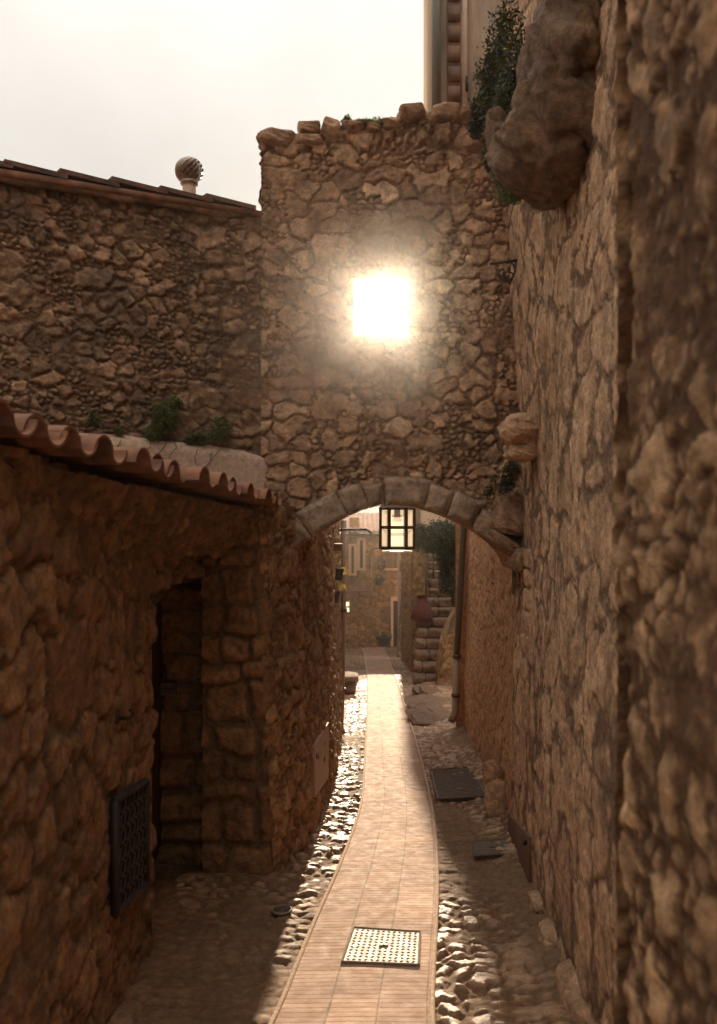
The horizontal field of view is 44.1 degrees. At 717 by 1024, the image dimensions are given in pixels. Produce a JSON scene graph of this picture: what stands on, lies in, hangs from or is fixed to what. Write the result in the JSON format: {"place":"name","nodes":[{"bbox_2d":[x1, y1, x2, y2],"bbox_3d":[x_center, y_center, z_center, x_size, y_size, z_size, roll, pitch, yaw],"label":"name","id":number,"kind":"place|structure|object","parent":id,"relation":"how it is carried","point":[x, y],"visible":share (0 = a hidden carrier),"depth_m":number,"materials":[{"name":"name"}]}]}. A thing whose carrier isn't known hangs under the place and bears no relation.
{"place":"outdoors","nodes":[
{"label":"outdoors","id":0,"kind":"place"},
{"bbox_2d":[0,0,423,513],"label":"sky","id":1,"kind":"structure","parent":0,"point":[125,89],"materials":[{"name":"white"}]},
{"bbox_2d":[107,647,366,1023],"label":"pavement","id":2,"kind":"structure","parent":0,"point":[227,951],"depth_m":5.65,"materials":[{"name":"stone"}]},
{"bbox_2d":[271,904,292,916],"bbox_3d":[-0.518,2.694,5.971,0.146,0.037,0.146,0,0,0],"label":"round drain","id":3,"kind":"object","parent":2,"relation":"on","point":[279,910],"visible":1,"depth_m":5.96,"materials":[{"name":"metal"}]},
{"bbox_2d":[345,671,358,693],"bbox_3d":[-0.317,4.082,21.129,0.641,0.447,0.826,0,0,0],"label":"stone bench","id":4,"kind":"object","parent":2,"relation":"on","point":[351,679],"visible":0.48,"depth_m":20.80,"materials":[{"name":"beige stone"}]},
{"bbox_2d":[274,647,434,1023],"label":"brick path","id":5,"kind":"structure","parent":0,"point":[385,877],"depth_m":6.37,"materials":[{"name":"brick"}]},
{"bbox_2d":[341,926,420,965],"bbox_3d":[0.150,2.640,5.357,0.457,0.118,0.561,0,0,5],"label":"manhole cover","id":6,"kind":"object","parent":5,"relation":"on","point":[371,945],"visible":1,"depth_m":5.32,"materials":[{"name":"metal"}]},
{"bbox_2d":[282,664,438,1023],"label":"ground","id":7,"kind":"structure","parent":0,"point":[433,927],"depth_m":5.59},
{"bbox_2d":[0,159,267,487],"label":"rubble house","id":8,"kind":"structure","parent":7,"relation":"on","point":[124,303],"depth_m":7.16,"materials":[{"name":"stone"}]},
{"bbox_2d":[83,411,127,435],"bbox_3d":[-1.990,-0.695,6.963,0.353,0.192,0.152,0,0,-32],"label":"wall plant","id":9,"kind":"object","parent":8,"relation":"attached to","point":[94,420],"depth_m":6.92,"materials":[{"name":"green plant"}]},
{"bbox_2d":[143,393,186,441],"bbox_3d":[-1.582,-0.768,7.215,0.339,0.414,0.260,0,0,-18],"label":"wall plant","id":10,"kind":"object","parent":8,"relation":"attached to","point":[165,414],"depth_m":7.17,"materials":[{"name":"green plant"}]},
{"bbox_2d":[117,439,218,466],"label":"dry roots","id":11,"kind":"object","parent":8,"relation":"attached to","point":[175,449],"visible":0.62,"depth_m":7.22,"materials":[{"name":"brown plant"}]},
{"bbox_2d":[175,156,203,193],"bbox_3d":[-1.567,-3.050,8.200,0.265,0.465,0.261,0,0,0],"label":"chimney cowl","id":12,"kind":"object","parent":8,"relation":"on","point":[189,170],"visible":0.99,"depth_m":8.13,"materials":[{"name":"paint"}]},
{"bbox_2d":[181,415,240,448],"bbox_3d":[-1.240,-0.669,7.442,0.493,0.321,0.231,0,0,-22],"label":"wall plant","id":13,"kind":"object","parent":8,"relation":"attached to","point":[222,425],"depth_m":7.42,"materials":[{"name":"green plant"}]},
{"bbox_2d":[0,398,281,1023],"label":"stone house","id":14,"kind":"structure","parent":7,"relation":"on","point":[131,577],"depth_m":4.32,"materials":[{"name":"stone"}]},
{"bbox_2d":[115,709,134,724],"bbox_3d":[-1.163,1.020,4.420,0.093,0.078,0.060,0,0,0],"label":"wall hook","id":15,"kind":"object","parent":14,"relation":"attached to","point":[118,718],"depth_m":4.41,"materials":[{"name":"metal"}]},
{"bbox_2d":[109,777,149,918],"bbox_3d":[-1.199,1.755,4.665,0.052,0.714,0.674,0,0,0],"label":"iron grille","id":16,"kind":"object","parent":14,"relation":"attached to","point":[129,814],"visible":1,"depth_m":4.61,"materials":[{"name":"black metal"}]},
{"bbox_2d":[152,598,162,856],"bbox_3d":[-1.569,1.520,6.245,0.101,2.200,1.710,0,0,0],"label":"door","id":17,"kind":"structure","parent":14,"relation":"in","point":[157,665],"depth_m":6.90,"materials":[{"name":"brown wood"}]},
{"bbox_2d":[160,681,177,695],"bbox_3d":[-1.500,1.400,7.019,0.120,0.100,0.101,0,0,0],"label":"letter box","id":18,"kind":"object","parent":14,"relation":"attached to","point":[168,688],"visible":1,"depth_m":6.97,"materials":[{"name":"metal"}]},
{"bbox_2d":[258,370,342,872],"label":"stone house","id":19,"kind":"structure","parent":7,"relation":"on","point":[304,681],"depth_m":7.61,"materials":[{"name":"stone"}]},
{"bbox_2d":[333,543,341,550],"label":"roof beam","id":20,"kind":"structure","parent":19,"relation":"attached to","point":[337,546],"depth_m":11.20,"materials":[{"name":"brown wood"}]},
{"bbox_2d":[335,556,348,579],"bbox_3d":[-0.330,0.658,12.047,0.310,0.526,0.820,0,0,22],"label":"potted plant","id":21,"kind":"object","parent":19,"relation":"attached to","point":[339,573],"visible":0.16,"depth_m":11.94,"materials":[{"name":"black plant"}]},
{"bbox_2d":[334,582,349,602],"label":"potted plant","id":22,"kind":"object","parent":19,"relation":"attached to","point":[337,593],"visible":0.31,"depth_m":11.57,"materials":[{"name":"yellow plant"}]},
{"bbox_2d":[340,520,346,734],"bbox_3d":[-0.251,1.804,13.868,0.145,3.358,0.186,0,0,0],"label":"drainpipe","id":23,"kind":"object","parent":19,"relation":"attached to","point":[343,610],"visible":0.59,"depth_m":13.86,"materials":[{"name":"metal"}]},
{"bbox_2d":[338,528,371,534],"bbox_3d":[-0.130,0.290,13.000,0.658,0.108,0.036,0,0,0],"label":"sign bracket","id":24,"kind":"object","parent":19,"relation":"attached to","point":[364,529],"visible":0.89,"depth_m":12.99,"materials":[{"name":"metal"}]},
{"bbox_2d":[268,648,367,1023],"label":"path edging","id":25,"kind":"object","parent":7,"relation":"on","point":[290,980],"visible":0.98,"depth_m":6.08,"materials":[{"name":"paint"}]},
{"bbox_2d":[343,513,397,647],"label":"stone house","id":26,"kind":"structure","parent":7,"relation":"on","point":[373,607],"depth_m":43.98,"materials":[{"name":"stone"}]},
{"bbox_2d":[348,544,356,575],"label":"window","id":27,"kind":"structure","parent":26,"relation":"in","point":[352,548],"depth_m":43.88,"materials":[{"name":"paint"}]},
{"bbox_2d":[357,538,365,570],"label":"window","id":28,"kind":"structure","parent":26,"relation":"in","point":[361,542],"depth_m":43.88,"materials":[{"name":"paint"}]},
{"bbox_2d":[369,547,384,569],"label":"wall lamp","id":29,"kind":"object","parent":26,"relation":"attached to","point":[380,559],"visible":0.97,"depth_m":43.32,"materials":[{"name":"metal"}]},
{"bbox_2d":[373,575,384,585],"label":"potted plant","id":30,"kind":"object","parent":26,"relation":"attached to","point":[379,580],"visible":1,"depth_m":43.41,"materials":[{"name":"green plant"}]},
{"bbox_2d":[393,601,397,645],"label":"door","id":31,"kind":"structure","parent":26,"relation":"in","point":[395,603],"depth_m":43.90,"materials":[{"name":"wood"}]},
{"bbox_2d":[256,102,521,598],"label":"archway wall","id":32,"kind":"structure","parent":7,"relation":"on","point":[421,410],"depth_m":7.69,"materials":[{"name":"stone"}]},
{"bbox_2d":[340,114,390,126],"bbox_3d":[0.068,-3.402,7.730,0.514,0.162,0.250,0,0,0],"label":"wall plant","id":33,"kind":"object","parent":32,"relation":"on","point":[366,120],"depth_m":7.67,"materials":[{"name":"green plant"}]},
{"bbox_2d":[378,504,414,551],"bbox_3d":[0.738,-0.060,8.750,1.090,0.906,0.329,0,0,0],"label":"lantern","id":34,"kind":"object","parent":32,"relation":"hanging from","point":[396,528],"visible":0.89,"depth_m":8.61,"materials":[{"name":"metal"}]},
{"bbox_2d":[383,648,438,1023],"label":"path edging","id":35,"kind":"object","parent":7,"relation":"on","point":[433,973],"visible":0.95,"depth_m":6.11,"materials":[{"name":"stone"}]},
{"bbox_2d":[400,546,424,672],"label":"stair wall","id":36,"kind":"structure","parent":7,"relation":"on","point":[412,575],"depth_m":28.33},
{"bbox_2d":[397,508,454,656],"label":"plaster house","id":37,"kind":"structure","parent":7,"relation":"on","point":[422,516],"depth_m":36.30,"materials":[{"name":"paint"}]},
{"bbox_2d":[405,684,450,725],"bbox_3d":[1.599,4.034,18.377,1.304,0.846,6.083,0,0,2],"label":"bedrock ledge","id":38,"kind":"object","parent":7,"relation":"on","point":[425,706],"visible":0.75,"depth_m":16.67,"materials":[{"name":"stone"}]},
{"bbox_2d":[412,552,455,684],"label":"staircase","id":39,"kind":"structure","parent":7,"relation":"on","point":[427,635],"depth_m":25.04,"materials":[{"name":"stone"}]},
{"bbox_2d":[412,595,432,621],"bbox_3d":[1.829,2.752,25.400,0.600,0.720,0.600,0,0,0],"label":"clay jar","id":40,"kind":"object","parent":39,"relation":"on","point":[422,611],"visible":1,"depth_m":25.20,"materials":[{"name":"red ceramic"}]},
{"bbox_2d":[425,554,433,597],"bbox_3d":[2.185,1.980,27.100,0.050,1.477,1.092,0,0,17],"label":"handrail","id":41,"kind":"object","parent":39,"relation":"on","point":[426,573],"visible":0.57,"depth_m":26.61,"materials":[{"name":"metal"}]},
{"bbox_2d":[435,607,455,684],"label":"parapet wall","id":42,"kind":"structure","parent":7,"relation":"on","point":[444,668],"depth_m":22.35,"materials":[{"name":"beige stone"}]},
{"bbox_2d":[412,516,455,605],"bbox_3d":[2.429,1.286,25.351,1.636,2.802,3.017,0,0,23],"label":"evergreen shrub","id":43,"kind":"object","parent":42,"relation":"on","point":[441,537],"visible":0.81,"depth_m":24.90,"materials":[{"name":"green plant"}]},
{"bbox_2d":[424,0,501,111],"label":"plaster house","id":44,"kind":"structure","parent":7,"relation":"on","point":[455,34],"depth_m":8.90,"materials":[{"name":"paint"}]},
{"bbox_2d":[461,0,466,104],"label":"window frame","id":45,"kind":"structure","parent":44,"relation":"in","point":[463,2],"depth_m":8.86,"materials":[{"name":"wood"}]},
{"bbox_2d":[456,523,516,815],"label":"plaster house","id":46,"kind":"structure","parent":7,"relation":"on","point":[489,615],"depth_m":10.89,"materials":[{"name":"brown paint"}]},
{"bbox_2d":[448,525,466,722],"bbox_3d":[1.590,1.438,14.286,0.345,3.911,0.181,0,0,-24],"label":"drainpipe","id":47,"kind":"object","parent":46,"relation":"attached to","point":[455,694],"visible":0.83,"depth_m":14.25,"materials":[{"name":"metal"}]},
{"bbox_2d":[501,0,618,1023],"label":"stone house","id":48,"kind":"structure","parent":7,"relation":"on","point":[564,289],"depth_m":4.90,"materials":[{"name":"stone"}]},
{"bbox_2d":[466,0,529,205],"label":"ivy","id":49,"kind":"object","parent":48,"relation":"attached to","point":[498,90],"visible":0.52,"depth_m":5.97,"materials":[{"name":"green plant"}]},
{"bbox_2d":[474,487,526,572],"bbox_3d":[1.225,0.148,7.493,0.484,0.726,0.614,0,0,0],"label":"springer ledge","id":50,"kind":"object","parent":48,"relation":"attached to","point":[501,523],"visible":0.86,"depth_m":7.44,"materials":[{"name":"stone"}]},
{"bbox_2d":[484,460,522,498],"bbox_3d":[1.194,-0.276,7.358,0.363,0.352,0.249,0,0,34],"label":"wall plant","id":51,"kind":"object","parent":48,"relation":"attached to","point":[509,469],"depth_m":7.31,"materials":[{"name":"green plant"}]},
{"bbox_2d":[490,259,516,284],"bbox_3d":[1.223,-1.957,7.200,0.313,0.223,0.024,0,0,0],"label":"iron bracket","id":52,"kind":"object","parent":48,"relation":"attached to","point":[507,261],"visible":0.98,"depth_m":7.19,"materials":[{"name":"black metal"}]},
{"bbox_2d":[493,182,521,208],"bbox_3d":[0.950,-2.039,5.647,0.173,0.257,0.464,0,0,0],"label":"wall plant","id":53,"kind":"object","parent":48,"relation":"attached to","point":[509,197],"depth_m":5.56,"materials":[{"name":"green plant"}]},
{"bbox_2d":[497,412,538,462],"bbox_3d":[1.235,-0.566,6.728,0.350,0.362,0.536,0,0,0],"label":"corbel stone","id":54,"kind":"object","parent":48,"relation":"attached to","point":[518,433],"visible":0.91,"depth_m":6.53,"materials":[{"name":"beige stone"}]},
{"bbox_2d":[484,0,600,210],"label":"rock outcrop","id":55,"kind":"object","parent":48,"relation":"attached to","point":[539,137],"visible":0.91,"depth_m":4.61,"materials":[{"name":"stone"}]},
{"bbox_2d":[384,647,587,1023],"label":"cobbled pavement","id":56,"kind":"structure","parent":0,"point":[497,962],"depth_m":5.87,"materials":[{"name":"stone"}]},
{"bbox_2d":[374,629,394,646],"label":"potted plant","id":57,"kind":"object","parent":56,"relation":"on","point":[383,639],"visible":1,"depth_m":42.38,"materials":[{"name":"green plant"}]},
{"bbox_2d":[429,766,484,801],"bbox_3d":[1.130,3.161,10.328,0.627,0.255,1.917,0,0,0],"label":"drain cover","id":58,"kind":"object","parent":56,"relation":"on","point":[455,784],"visible":0.92,"depth_m":10.09,"materials":[{"name":"metal"}]},
{"bbox_2d":[471,838,511,860],"bbox_3d":[1.129,2.849,7.468,0.398,0.112,0.545,0,0,0],"label":"drain cover","id":59,"kind":"object","parent":56,"relation":"on","point":[483,849],"visible":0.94,"depth_m":7.42,"materials":[{"name":"metal"}]},
{"bbox_2d":[481,759,506,817],"bbox_3d":[1.358,2.747,8.738,0.271,0.580,0.299,0,0,0],"label":"guard stone","id":60,"kind":"object","parent":56,"relation":"on","point":[494,795],"visible":0.86,"depth_m":8.64,"materials":[{"name":"beige stone"}]},
{"bbox_2d":[611,0,716,1023],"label":"stone pier","id":61,"kind":"structure","parent":56,"relation":"on","point":[664,530],"depth_m":2.01,"materials":[{"name":"brown stone"}]},
{"bbox_3d":[-2.687,3.200,28.832,4.626,7.600,29.336,0,0,0],"label":"stone house","id":62,"kind":"object","parent":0,"visible":0},
{"bbox_2d":[346,601,349,612],"bbox_3d":[-0.357,2.276,22.030,0.297,0.452,0.073,0,0,21],"label":"wall lantern","id":63,"kind":"object","parent":62,"relation":"attached to","point":[348,604],"depth_m":21.98,"materials":[{"name":"white glass"}]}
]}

